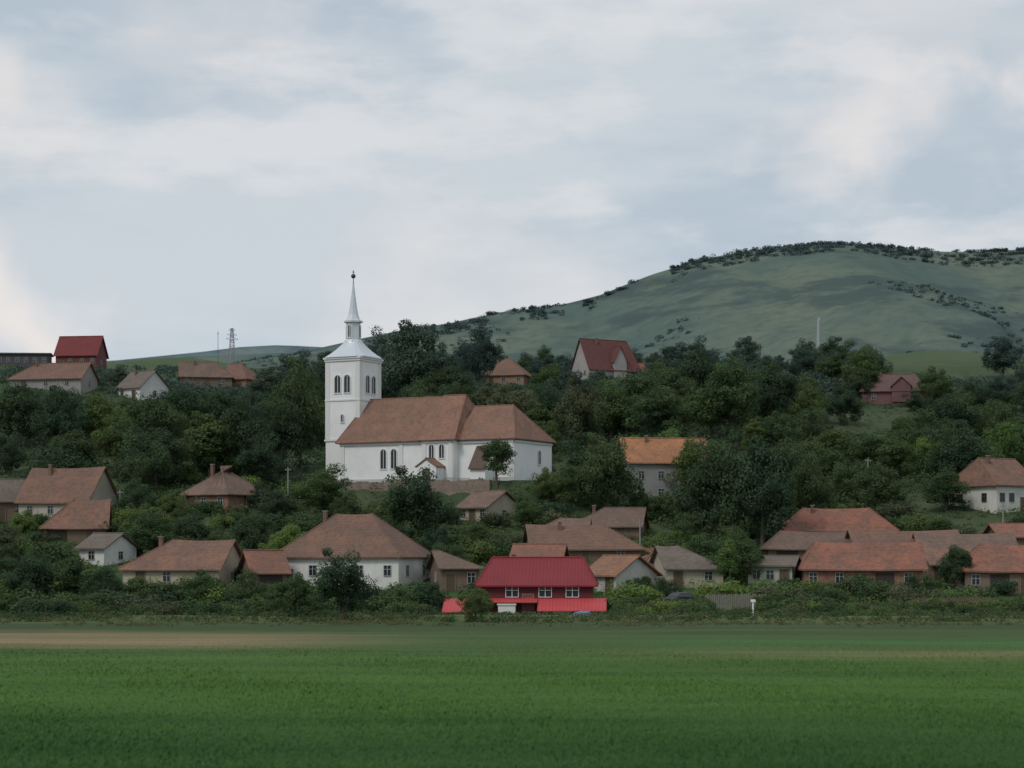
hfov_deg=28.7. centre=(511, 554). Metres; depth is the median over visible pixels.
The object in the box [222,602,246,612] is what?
bush
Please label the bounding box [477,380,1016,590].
slope weeds
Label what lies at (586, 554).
door
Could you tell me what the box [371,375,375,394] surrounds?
window
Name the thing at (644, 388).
tree
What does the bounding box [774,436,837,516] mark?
tree
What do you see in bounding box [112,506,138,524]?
bush
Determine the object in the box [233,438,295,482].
tree
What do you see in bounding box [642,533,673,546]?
bush
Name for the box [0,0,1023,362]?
sky
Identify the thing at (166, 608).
bush
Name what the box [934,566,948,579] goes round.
barn door
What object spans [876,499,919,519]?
bush
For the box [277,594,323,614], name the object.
bush
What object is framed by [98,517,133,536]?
bush
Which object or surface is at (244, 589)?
tree
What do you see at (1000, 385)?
tree
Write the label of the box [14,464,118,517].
house
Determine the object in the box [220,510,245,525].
bush
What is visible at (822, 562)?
house
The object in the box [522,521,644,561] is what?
house
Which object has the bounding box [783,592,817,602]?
bush
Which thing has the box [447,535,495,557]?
bush
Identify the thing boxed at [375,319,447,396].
tree
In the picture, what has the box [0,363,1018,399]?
ridge woodland
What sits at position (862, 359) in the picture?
tree
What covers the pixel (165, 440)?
tree
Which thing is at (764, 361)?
tree
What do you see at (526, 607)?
door
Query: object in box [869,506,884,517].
bush
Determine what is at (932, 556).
barn
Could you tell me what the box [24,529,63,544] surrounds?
bush
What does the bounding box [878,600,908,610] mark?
bush
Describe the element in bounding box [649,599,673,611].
bush
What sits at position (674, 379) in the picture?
tree
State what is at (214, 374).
house
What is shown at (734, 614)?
bank weeds
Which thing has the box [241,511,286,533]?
bush
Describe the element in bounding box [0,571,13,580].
bush
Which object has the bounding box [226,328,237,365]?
power pylon
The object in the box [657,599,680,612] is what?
bush
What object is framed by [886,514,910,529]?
bush
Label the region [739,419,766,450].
tree
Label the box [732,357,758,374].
tree
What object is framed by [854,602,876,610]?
bush
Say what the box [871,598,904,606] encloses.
bush
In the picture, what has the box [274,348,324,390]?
tree
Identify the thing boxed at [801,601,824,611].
bush
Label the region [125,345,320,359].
hills
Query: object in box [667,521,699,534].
bush
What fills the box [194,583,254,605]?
bush
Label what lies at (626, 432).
thicket
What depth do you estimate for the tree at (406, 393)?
368.41 m
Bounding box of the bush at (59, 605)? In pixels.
[37,598,80,614]
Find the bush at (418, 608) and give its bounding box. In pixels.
[408,603,433,614]
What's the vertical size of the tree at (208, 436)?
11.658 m
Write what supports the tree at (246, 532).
on the ground at (958, 363)
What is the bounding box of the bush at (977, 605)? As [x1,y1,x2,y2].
[952,599,991,610]
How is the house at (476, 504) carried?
on the ground at (958, 363)
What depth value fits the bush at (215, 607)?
188.37 m
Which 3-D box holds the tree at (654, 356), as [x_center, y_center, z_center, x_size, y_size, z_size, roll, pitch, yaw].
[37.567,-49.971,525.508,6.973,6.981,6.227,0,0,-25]
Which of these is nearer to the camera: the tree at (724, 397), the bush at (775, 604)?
the bush at (775, 604)
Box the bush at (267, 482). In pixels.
[254,477,272,488]
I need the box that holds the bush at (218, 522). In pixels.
[209,513,237,528]
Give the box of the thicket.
[0,366,1023,527]
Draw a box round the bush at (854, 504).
[835,502,860,508]
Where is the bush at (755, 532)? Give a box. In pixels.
[745,522,783,541]
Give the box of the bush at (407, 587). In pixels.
[385,579,447,597]
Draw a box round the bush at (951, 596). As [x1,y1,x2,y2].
[940,593,966,602]
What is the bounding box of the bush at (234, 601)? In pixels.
[220,598,259,613]
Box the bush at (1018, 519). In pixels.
[1006,514,1023,522]
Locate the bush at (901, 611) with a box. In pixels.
[899,608,913,615]
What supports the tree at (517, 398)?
on the ground at (958, 363)
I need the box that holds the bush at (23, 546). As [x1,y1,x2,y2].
[8,534,31,553]
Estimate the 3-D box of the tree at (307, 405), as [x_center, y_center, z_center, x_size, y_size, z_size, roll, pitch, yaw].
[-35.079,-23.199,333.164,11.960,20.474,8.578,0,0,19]
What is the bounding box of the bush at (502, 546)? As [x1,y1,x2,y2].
[486,537,513,555]
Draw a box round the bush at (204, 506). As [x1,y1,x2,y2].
[185,499,223,515]
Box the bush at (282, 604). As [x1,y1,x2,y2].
[271,596,302,612]
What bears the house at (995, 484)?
on the ground at (958, 363)
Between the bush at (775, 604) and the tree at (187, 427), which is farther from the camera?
the tree at (187, 427)
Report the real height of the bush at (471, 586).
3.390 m
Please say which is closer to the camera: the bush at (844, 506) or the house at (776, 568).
the house at (776, 568)
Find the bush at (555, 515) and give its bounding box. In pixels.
[535,509,567,524]
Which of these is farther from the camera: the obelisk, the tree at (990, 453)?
the obelisk
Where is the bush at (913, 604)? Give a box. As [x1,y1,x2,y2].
[908,596,950,610]
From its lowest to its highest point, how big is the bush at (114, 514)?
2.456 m
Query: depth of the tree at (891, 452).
319.97 m
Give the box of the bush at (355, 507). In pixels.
[324,496,361,515]
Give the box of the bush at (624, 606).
[609,602,635,613]
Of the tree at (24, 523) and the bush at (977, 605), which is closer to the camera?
the bush at (977, 605)
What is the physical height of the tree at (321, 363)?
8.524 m
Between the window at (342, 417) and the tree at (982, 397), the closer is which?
the window at (342, 417)
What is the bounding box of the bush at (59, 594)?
[47,590,83,598]
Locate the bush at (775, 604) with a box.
[760,597,809,611]
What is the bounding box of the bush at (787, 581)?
[770,577,808,588]
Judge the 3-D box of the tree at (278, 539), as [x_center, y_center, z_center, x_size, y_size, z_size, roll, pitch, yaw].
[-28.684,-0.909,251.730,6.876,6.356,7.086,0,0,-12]
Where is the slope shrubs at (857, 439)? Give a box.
[720,387,1023,517]
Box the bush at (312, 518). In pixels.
[280,512,322,530]
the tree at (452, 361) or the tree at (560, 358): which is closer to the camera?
the tree at (452, 361)
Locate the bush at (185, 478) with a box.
[177,473,202,484]
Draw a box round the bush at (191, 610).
[186,606,206,614]
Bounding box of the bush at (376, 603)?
[335,594,400,614]
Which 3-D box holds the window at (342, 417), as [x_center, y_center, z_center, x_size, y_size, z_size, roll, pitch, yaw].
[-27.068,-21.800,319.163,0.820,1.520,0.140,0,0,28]
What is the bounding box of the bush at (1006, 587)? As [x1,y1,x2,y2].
[988,579,1018,595]
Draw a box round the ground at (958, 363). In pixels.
[0,351,1023,767]
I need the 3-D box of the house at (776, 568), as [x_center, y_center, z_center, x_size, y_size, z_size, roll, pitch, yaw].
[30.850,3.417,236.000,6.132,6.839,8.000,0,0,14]
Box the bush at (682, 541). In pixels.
[668,538,686,548]
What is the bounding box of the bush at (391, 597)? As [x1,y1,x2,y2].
[367,589,413,605]
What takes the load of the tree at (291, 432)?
on the ground at (958, 363)
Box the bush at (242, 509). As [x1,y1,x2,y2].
[224,503,250,514]
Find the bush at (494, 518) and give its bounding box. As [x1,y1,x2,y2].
[474,511,511,527]
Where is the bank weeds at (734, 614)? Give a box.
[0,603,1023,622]
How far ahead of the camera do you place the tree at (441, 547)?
239.03 m
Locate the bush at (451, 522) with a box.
[433,506,463,524]
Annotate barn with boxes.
[0,478,25,521]
[38,498,111,545]
[509,543,569,555]
[759,530,878,557]
[845,529,958,542]
[912,532,1017,548]
[923,548,973,579]
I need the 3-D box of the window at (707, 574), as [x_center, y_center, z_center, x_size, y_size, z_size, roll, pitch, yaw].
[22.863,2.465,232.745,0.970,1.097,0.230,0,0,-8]
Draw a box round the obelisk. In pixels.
[816,318,821,352]
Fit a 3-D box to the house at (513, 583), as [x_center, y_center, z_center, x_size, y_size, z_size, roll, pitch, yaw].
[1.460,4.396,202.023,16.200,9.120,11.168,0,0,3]
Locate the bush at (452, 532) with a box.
[412,524,463,546]
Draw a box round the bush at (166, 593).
[128,582,191,610]
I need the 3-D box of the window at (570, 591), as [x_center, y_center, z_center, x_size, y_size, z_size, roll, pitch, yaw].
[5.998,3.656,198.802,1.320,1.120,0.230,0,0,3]
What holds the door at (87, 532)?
in the barn at (77, 520)
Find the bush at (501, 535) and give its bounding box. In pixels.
[489,530,523,542]
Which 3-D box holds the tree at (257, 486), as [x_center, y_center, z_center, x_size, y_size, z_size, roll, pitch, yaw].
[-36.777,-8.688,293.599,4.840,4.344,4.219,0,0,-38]
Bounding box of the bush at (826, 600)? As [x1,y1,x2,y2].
[796,595,837,604]
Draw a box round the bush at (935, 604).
[914,598,946,611]
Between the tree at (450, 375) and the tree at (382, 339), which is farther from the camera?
the tree at (382, 339)
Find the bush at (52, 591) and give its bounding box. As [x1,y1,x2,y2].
[38,586,55,597]
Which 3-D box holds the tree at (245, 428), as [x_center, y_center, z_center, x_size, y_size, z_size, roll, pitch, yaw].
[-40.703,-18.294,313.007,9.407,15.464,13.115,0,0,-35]
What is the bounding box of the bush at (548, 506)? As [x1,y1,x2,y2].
[527,498,574,520]
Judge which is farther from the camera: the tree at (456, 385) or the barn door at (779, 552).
the tree at (456, 385)
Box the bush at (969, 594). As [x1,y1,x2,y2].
[941,586,986,602]
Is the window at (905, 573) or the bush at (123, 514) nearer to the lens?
the window at (905, 573)
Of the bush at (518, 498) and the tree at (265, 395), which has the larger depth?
the tree at (265, 395)
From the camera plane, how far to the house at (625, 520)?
279.96 m
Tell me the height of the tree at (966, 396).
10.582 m
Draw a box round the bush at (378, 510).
[363,505,391,516]
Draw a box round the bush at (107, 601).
[71,589,142,608]
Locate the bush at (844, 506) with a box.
[824,503,849,508]
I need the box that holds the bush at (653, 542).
[636,535,680,555]
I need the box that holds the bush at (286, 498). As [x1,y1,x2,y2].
[256,491,299,510]
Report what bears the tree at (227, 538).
on the ground at (958, 363)
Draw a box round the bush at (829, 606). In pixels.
[811,602,846,612]
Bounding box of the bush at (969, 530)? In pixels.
[948,524,981,533]
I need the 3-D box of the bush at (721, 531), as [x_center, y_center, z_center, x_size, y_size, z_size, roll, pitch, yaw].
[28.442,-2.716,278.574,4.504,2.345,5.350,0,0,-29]
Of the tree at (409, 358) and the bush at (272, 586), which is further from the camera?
the tree at (409, 358)
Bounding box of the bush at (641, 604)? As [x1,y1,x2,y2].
[628,601,657,612]
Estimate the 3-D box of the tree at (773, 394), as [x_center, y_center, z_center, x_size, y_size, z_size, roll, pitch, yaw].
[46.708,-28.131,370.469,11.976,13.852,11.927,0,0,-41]
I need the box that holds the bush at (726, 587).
[691,577,751,599]
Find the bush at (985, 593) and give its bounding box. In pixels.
[953,584,999,604]
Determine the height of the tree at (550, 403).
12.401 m
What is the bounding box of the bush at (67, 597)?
[35,591,84,602]
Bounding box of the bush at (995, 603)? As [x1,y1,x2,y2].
[981,598,1000,606]
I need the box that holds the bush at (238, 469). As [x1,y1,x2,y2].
[216,459,253,475]
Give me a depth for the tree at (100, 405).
351.37 m
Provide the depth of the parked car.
213.18 m
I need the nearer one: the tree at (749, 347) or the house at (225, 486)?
the house at (225, 486)
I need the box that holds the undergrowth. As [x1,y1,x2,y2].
[0,467,1023,607]
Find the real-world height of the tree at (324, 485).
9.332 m
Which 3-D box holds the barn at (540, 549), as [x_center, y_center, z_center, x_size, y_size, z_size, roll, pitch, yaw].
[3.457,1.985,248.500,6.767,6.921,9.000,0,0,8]
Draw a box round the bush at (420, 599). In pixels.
[389,585,452,611]
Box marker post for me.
[751,599,754,614]
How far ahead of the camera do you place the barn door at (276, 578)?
229.24 m
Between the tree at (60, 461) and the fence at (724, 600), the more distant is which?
the tree at (60, 461)
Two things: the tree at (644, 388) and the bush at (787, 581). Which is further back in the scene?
the tree at (644, 388)
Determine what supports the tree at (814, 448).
on the ground at (958, 363)
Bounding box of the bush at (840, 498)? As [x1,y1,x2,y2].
[814,491,850,508]
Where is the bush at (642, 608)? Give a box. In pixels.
[634,605,654,614]
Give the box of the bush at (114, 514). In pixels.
[112,507,121,519]
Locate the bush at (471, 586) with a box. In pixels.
[456,578,479,598]
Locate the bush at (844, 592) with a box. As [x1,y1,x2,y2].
[828,587,851,600]
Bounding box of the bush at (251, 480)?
[239,474,264,489]
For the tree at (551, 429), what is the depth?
357.47 m
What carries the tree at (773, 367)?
on the ground at (958, 363)
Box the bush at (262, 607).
[240,595,277,612]
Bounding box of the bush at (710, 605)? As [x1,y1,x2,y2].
[678,599,713,610]
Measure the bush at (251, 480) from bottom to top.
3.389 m
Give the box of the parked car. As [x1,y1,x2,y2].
[662,592,697,601]
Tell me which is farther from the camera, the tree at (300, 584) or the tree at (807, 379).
the tree at (807, 379)
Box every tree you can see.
[0,381,55,448]
[0,432,28,473]
[0,525,27,557]
[0,542,24,574]
[0,551,54,597]
[0,578,15,611]
[5,393,43,416]
[9,508,38,536]
[11,439,95,478]
[26,383,93,448]
[32,392,59,408]
[42,385,82,415]
[48,428,103,467]
[48,557,94,597]
[74,390,130,451]
[78,564,134,605]
[90,405,137,458]
[103,364,127,385]
[111,392,186,454]
[111,427,174,495]
[112,478,160,511]
[116,423,177,482]
[117,502,178,540]
[119,397,137,423]
[121,426,189,487]
[122,576,184,605]
[123,509,179,550]
[143,403,201,451]
[144,385,210,433]
[148,492,195,522]
[167,508,224,540]
[175,421,240,476]
[175,569,228,602]
[184,413,239,476]
[196,390,232,413]
[199,389,251,420]
[202,530,230,540]
[218,534,244,551]
[219,390,279,476]
[219,567,274,602]
[220,414,236,454]
[225,388,262,420]
[226,515,280,549]
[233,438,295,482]
[234,514,278,537]
[245,481,272,505]
[248,366,283,396]
[251,390,274,425]
[257,523,304,549]
[259,487,295,518]
[260,389,307,475]
[264,354,324,468]
[264,572,318,614]
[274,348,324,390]
[279,520,315,538]
[295,463,357,512]
[302,378,324,399]
[303,385,324,404]
[306,402,324,447]
[310,356,325,384]
[311,547,381,618]
[313,348,335,374]
[328,496,355,515]
[364,324,393,393]
[370,511,397,528]
[370,586,411,601]
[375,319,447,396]
[380,464,462,543]
[392,385,405,397]
[396,524,415,539]
[398,385,425,397]
[409,383,434,396]
[410,375,454,395]
[414,581,450,610]
[418,524,458,552]
[422,364,481,396]
[423,541,469,569]
[425,340,462,392]
[435,531,470,545]
[445,362,469,382]
[447,339,470,361]
[451,353,471,372]
[451,380,475,403]
[455,588,494,621]
[457,523,490,542]
[458,314,504,386]
[469,381,516,404]
[478,437,517,489]
[482,385,540,412]
[494,355,507,364]
[504,497,549,527]
[517,357,531,372]
[518,351,534,372]
[524,403,555,426]
[524,467,572,502]
[528,361,563,395]
[529,357,542,375]
[530,379,564,425]
[533,360,583,406]
[535,344,554,361]
[536,420,562,452]
[541,357,555,371]
[551,374,610,452]
[555,353,571,367]
[558,432,622,472]
[558,464,588,501]
[575,433,643,506]
[580,370,618,388]
[588,378,647,440]
[591,382,641,433]
[604,393,648,434]
[613,372,673,425]
[620,385,703,436]
[623,487,653,518]
[625,576,653,590]
[626,594,655,605]
[631,348,643,362]
[636,356,680,383]
[638,359,672,382]
[640,366,697,398]
[641,492,680,517]
[644,352,661,365]
[651,576,683,596]
[656,427,691,437]
[659,345,681,364]
[660,428,757,534]
[663,433,715,501]
[670,382,697,425]
[675,335,722,365]
[675,345,733,391]
[681,384,742,434]
[683,354,762,438]
[684,532,724,556]
[706,533,764,583]
[707,355,729,367]
[711,360,733,378]
[715,538,741,580]
[717,432,803,551]
[718,526,755,548]
[725,349,749,367]
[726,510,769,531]
[727,361,754,383]
[732,336,762,365]
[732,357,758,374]
[739,360,785,382]
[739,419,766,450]
[742,366,799,421]
[750,356,779,374]
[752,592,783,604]
[755,411,795,447]
[757,355,782,370]
[767,436,796,489]
[772,406,838,444]
[773,355,790,371]
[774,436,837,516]
[778,375,824,418]
[780,440,828,467]
[784,372,829,401]
[784,381,826,417]
[785,344,821,375]
[787,338,815,359]
[787,466,814,507]
[792,408,822,439]
[808,347,828,359]
[808,447,855,496]
[810,429,858,464]
[814,352,846,380]
[817,336,857,361]
[819,354,831,372]
[824,385,864,424]
[824,458,869,497]
[825,349,840,359]
[840,345,892,386]
[841,344,893,381]
[843,367,879,401]
[845,436,892,466]
[848,462,918,509]
[858,436,925,472]
[885,416,928,448]
[890,408,939,457]
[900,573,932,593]
[901,392,929,411]
[908,435,943,472]
[910,365,958,404]
[913,394,949,426]
[914,396,984,435]
[914,419,1002,479]
[919,466,969,511]
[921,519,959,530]
[923,418,979,435]
[936,543,973,588]
[937,422,971,445]
[945,391,978,410]
[953,380,993,403]
[956,399,988,435]
[961,443,1004,470]
[967,383,1007,409]
[972,397,1009,422]
[972,404,1023,439]
[976,420,1023,463]
[980,336,1023,379]
[983,399,1018,420]
[983,424,1023,453]
[987,374,1016,396]
[998,379,1023,414]
[1006,363,1023,381]
[1015,369,1023,383]
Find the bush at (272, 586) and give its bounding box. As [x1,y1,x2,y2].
[255,581,284,593]
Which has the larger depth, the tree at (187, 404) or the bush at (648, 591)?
the tree at (187, 404)
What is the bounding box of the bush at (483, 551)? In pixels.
[447,541,497,564]
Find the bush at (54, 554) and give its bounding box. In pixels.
[27,541,80,565]
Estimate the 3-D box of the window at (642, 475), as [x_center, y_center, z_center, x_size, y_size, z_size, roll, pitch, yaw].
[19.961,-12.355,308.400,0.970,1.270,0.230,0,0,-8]
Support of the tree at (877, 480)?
on the ground at (958, 363)
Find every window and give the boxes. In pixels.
[27,506,32,513]
[43,380,47,385]
[47,505,52,513]
[88,551,94,559]
[118,551,122,559]
[162,572,170,581]
[217,497,222,505]
[230,572,233,581]
[309,565,316,575]
[334,374,341,393]
[340,414,344,422]
[343,374,350,393]
[357,565,362,574]
[365,374,369,393]
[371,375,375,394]
[380,448,386,469]
[383,565,390,575]
[390,448,397,469]
[406,565,408,575]
[422,565,425,574]
[428,444,434,457]
[438,443,444,458]
[467,572,474,582]
[505,587,518,596]
[537,450,541,464]
[539,587,551,596]
[566,587,578,596]
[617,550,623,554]
[638,471,644,478]
[658,471,663,478]
[658,488,663,496]
[704,571,712,580]
[752,570,760,579]
[766,570,773,579]
[809,572,816,581]
[835,572,843,581]
[904,572,912,582]
[971,574,979,584]
[981,493,986,501]
[1000,493,1004,501]
[1009,493,1013,501]
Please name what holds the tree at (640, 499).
on the ground at (958, 363)
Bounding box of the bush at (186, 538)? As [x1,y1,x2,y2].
[174,534,194,540]
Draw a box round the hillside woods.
[108,240,1023,365]
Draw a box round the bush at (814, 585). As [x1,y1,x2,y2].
[785,578,836,595]
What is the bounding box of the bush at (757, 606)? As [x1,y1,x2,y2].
[749,601,767,611]
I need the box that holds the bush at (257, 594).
[251,589,284,612]
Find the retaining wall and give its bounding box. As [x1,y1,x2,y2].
[346,479,491,494]
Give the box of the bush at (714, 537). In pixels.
[691,531,725,542]
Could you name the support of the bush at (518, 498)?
on the ground at (958, 363)
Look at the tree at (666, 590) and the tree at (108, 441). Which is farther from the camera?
the tree at (108, 441)
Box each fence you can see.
[705,594,765,610]
[905,597,999,603]
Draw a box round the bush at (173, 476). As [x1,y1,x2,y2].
[153,466,181,483]
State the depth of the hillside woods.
2956.15 m
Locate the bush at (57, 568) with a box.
[48,560,82,580]
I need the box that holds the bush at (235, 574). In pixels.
[234,567,243,581]
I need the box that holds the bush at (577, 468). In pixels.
[559,464,584,478]
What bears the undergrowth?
on the ground at (958, 363)
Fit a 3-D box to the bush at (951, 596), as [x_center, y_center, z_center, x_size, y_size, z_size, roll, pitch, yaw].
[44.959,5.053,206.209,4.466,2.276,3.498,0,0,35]
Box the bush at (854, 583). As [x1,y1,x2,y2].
[833,573,879,595]
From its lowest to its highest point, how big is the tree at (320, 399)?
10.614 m
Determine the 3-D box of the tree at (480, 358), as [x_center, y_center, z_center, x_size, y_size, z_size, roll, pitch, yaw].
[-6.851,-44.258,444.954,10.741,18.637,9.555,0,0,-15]
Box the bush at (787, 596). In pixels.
[783,590,816,600]
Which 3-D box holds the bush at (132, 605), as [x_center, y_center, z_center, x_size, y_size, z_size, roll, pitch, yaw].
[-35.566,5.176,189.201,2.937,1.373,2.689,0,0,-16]
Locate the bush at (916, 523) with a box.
[894,512,944,530]
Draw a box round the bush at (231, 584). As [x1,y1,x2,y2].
[223,580,272,591]
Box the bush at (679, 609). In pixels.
[670,604,690,613]
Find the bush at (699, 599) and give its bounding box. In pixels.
[682,596,716,610]
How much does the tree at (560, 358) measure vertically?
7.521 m
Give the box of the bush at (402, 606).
[389,599,420,613]
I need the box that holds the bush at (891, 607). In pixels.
[871,604,896,612]
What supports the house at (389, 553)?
on the ground at (958, 363)
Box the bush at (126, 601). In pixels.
[108,592,161,612]
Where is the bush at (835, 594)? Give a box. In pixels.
[808,588,849,603]
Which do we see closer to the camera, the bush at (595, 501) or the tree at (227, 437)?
the bush at (595, 501)
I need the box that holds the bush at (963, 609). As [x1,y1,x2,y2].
[950,606,976,614]
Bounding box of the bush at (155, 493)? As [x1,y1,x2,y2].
[150,488,188,501]
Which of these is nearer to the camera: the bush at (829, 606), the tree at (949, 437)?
the bush at (829, 606)
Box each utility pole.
[285,467,290,495]
[639,520,640,544]
[1002,504,1003,522]
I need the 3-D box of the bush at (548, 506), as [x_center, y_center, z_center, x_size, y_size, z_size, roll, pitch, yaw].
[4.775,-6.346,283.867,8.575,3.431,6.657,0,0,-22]
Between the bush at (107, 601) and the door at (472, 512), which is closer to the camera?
the bush at (107, 601)
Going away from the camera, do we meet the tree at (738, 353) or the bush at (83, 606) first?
the bush at (83, 606)
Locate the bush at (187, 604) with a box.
[172,596,216,611]
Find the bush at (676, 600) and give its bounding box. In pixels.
[666,598,684,603]
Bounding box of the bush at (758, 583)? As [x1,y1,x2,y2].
[744,577,790,601]
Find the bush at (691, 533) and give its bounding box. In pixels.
[680,528,710,540]
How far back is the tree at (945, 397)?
390.94 m
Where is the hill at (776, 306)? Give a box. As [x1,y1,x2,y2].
[107,244,1023,372]
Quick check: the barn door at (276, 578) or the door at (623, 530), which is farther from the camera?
the door at (623, 530)
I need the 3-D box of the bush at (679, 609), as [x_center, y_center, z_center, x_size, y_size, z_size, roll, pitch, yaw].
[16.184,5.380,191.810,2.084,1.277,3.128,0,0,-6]
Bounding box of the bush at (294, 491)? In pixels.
[278,480,313,500]
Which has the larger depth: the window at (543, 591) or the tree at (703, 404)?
the tree at (703, 404)
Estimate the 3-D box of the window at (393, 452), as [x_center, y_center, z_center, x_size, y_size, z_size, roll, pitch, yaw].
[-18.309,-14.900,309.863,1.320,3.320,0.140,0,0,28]
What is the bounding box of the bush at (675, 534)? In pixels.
[656,529,686,541]
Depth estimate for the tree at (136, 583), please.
198.87 m
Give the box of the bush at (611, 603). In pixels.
[605,595,637,610]
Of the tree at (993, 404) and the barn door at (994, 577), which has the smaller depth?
the barn door at (994, 577)
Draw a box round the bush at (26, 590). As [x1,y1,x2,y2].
[0,586,41,612]
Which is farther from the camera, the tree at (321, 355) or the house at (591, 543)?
the tree at (321, 355)
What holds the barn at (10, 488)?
on the ground at (958, 363)
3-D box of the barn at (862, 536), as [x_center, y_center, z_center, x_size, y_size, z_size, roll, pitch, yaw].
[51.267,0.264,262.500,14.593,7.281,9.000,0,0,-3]
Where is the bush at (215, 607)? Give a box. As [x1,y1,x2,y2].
[201,602,231,614]
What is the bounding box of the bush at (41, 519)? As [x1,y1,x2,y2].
[29,513,50,529]
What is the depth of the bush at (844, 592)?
220.28 m
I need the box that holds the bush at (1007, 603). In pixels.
[998,593,1023,610]
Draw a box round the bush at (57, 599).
[38,597,68,613]
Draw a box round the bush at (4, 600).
[0,587,49,609]
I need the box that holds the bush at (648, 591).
[603,579,665,600]
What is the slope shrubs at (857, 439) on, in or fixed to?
on the ground at (958, 363)
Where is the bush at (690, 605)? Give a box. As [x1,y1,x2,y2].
[671,600,711,613]
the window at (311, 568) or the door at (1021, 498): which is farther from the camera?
the door at (1021, 498)
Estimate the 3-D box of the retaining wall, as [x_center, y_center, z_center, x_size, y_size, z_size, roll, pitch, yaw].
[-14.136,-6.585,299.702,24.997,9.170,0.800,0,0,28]
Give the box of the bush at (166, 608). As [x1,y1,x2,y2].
[148,599,182,614]
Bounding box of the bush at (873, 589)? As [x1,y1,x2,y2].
[855,581,903,601]
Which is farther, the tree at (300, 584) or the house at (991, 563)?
the house at (991, 563)
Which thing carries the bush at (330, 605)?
on the ground at (958, 363)
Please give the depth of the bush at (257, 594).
201.95 m
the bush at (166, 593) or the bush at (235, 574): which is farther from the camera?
the bush at (235, 574)
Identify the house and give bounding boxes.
[0,353,53,367]
[6,362,100,394]
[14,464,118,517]
[53,336,108,369]
[74,532,141,565]
[115,369,171,399]
[117,536,241,586]
[178,360,233,388]
[178,464,261,513]
[225,363,264,387]
[236,550,291,584]
[280,511,430,588]
[425,550,484,591]
[442,553,606,614]
[456,490,520,521]
[481,358,530,384]
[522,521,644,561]
[546,517,591,524]
[570,338,645,379]
[585,505,649,538]
[590,555,662,591]
[616,435,711,502]
[641,548,655,568]
[649,545,722,587]
[743,555,800,586]
[783,505,899,531]
[796,541,927,591]
[859,372,927,404]
[949,455,1023,513]
[956,543,1023,593]
[982,523,1023,544]
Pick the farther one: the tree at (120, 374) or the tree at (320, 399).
the tree at (120, 374)
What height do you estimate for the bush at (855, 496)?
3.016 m
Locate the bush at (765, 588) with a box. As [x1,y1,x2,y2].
[751,582,807,600]
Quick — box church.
[323,270,556,482]
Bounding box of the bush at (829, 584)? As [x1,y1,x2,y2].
[816,580,839,591]
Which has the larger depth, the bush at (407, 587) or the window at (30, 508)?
the window at (30, 508)
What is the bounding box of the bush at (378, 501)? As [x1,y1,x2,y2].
[366,498,385,508]
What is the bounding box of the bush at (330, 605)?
[314,597,340,612]
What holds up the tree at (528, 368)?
on the ground at (958, 363)
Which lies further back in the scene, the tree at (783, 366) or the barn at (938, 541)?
the tree at (783, 366)
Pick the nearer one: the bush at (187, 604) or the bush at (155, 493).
the bush at (187, 604)
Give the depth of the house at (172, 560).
232.24 m
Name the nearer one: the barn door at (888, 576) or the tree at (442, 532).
the barn door at (888, 576)
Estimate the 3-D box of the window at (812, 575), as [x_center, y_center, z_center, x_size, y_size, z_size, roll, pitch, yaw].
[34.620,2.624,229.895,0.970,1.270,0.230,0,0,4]
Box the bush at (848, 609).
[837,607,857,615]
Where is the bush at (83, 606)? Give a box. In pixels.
[71,599,97,614]
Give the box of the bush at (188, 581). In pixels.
[174,576,220,587]
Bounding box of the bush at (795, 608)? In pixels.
[778,602,810,612]
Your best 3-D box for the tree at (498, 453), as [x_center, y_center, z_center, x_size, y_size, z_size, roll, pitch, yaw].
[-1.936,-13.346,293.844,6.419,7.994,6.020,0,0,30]
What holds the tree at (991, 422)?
on the ground at (958, 363)
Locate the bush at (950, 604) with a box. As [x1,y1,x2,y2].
[943,600,959,609]
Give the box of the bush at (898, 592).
[883,582,943,606]
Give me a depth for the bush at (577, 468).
294.94 m
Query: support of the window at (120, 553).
in the house at (114, 547)
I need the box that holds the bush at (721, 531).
[706,529,725,536]
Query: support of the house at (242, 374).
on the ground at (958, 363)
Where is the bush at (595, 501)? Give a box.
[576,497,601,509]
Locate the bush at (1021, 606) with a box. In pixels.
[1009,598,1023,611]
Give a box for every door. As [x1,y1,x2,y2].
[0,507,5,521]
[46,529,66,542]
[85,529,93,538]
[135,571,144,580]
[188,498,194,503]
[259,574,283,584]
[287,569,292,581]
[445,573,455,591]
[469,509,475,520]
[522,594,533,613]
[581,551,589,561]
[605,577,613,591]
[617,528,625,535]
[673,571,682,585]
[777,550,797,554]
[779,569,789,580]
[874,571,895,588]
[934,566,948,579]
[989,573,1010,593]
[1020,497,1023,510]
[1020,575,1023,593]
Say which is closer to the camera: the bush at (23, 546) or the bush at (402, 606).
the bush at (402, 606)
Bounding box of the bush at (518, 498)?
[513,495,523,502]
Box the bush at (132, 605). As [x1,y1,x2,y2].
[120,602,149,614]
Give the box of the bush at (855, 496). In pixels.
[845,488,883,502]
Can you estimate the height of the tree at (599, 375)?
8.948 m
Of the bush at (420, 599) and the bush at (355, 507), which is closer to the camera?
the bush at (420, 599)
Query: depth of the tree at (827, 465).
309.85 m
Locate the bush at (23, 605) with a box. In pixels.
[6,597,49,614]
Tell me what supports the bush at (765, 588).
on the ground at (958, 363)
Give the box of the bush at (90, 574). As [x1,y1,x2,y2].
[77,569,109,583]
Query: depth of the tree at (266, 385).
432.14 m
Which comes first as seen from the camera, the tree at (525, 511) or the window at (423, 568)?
the window at (423, 568)

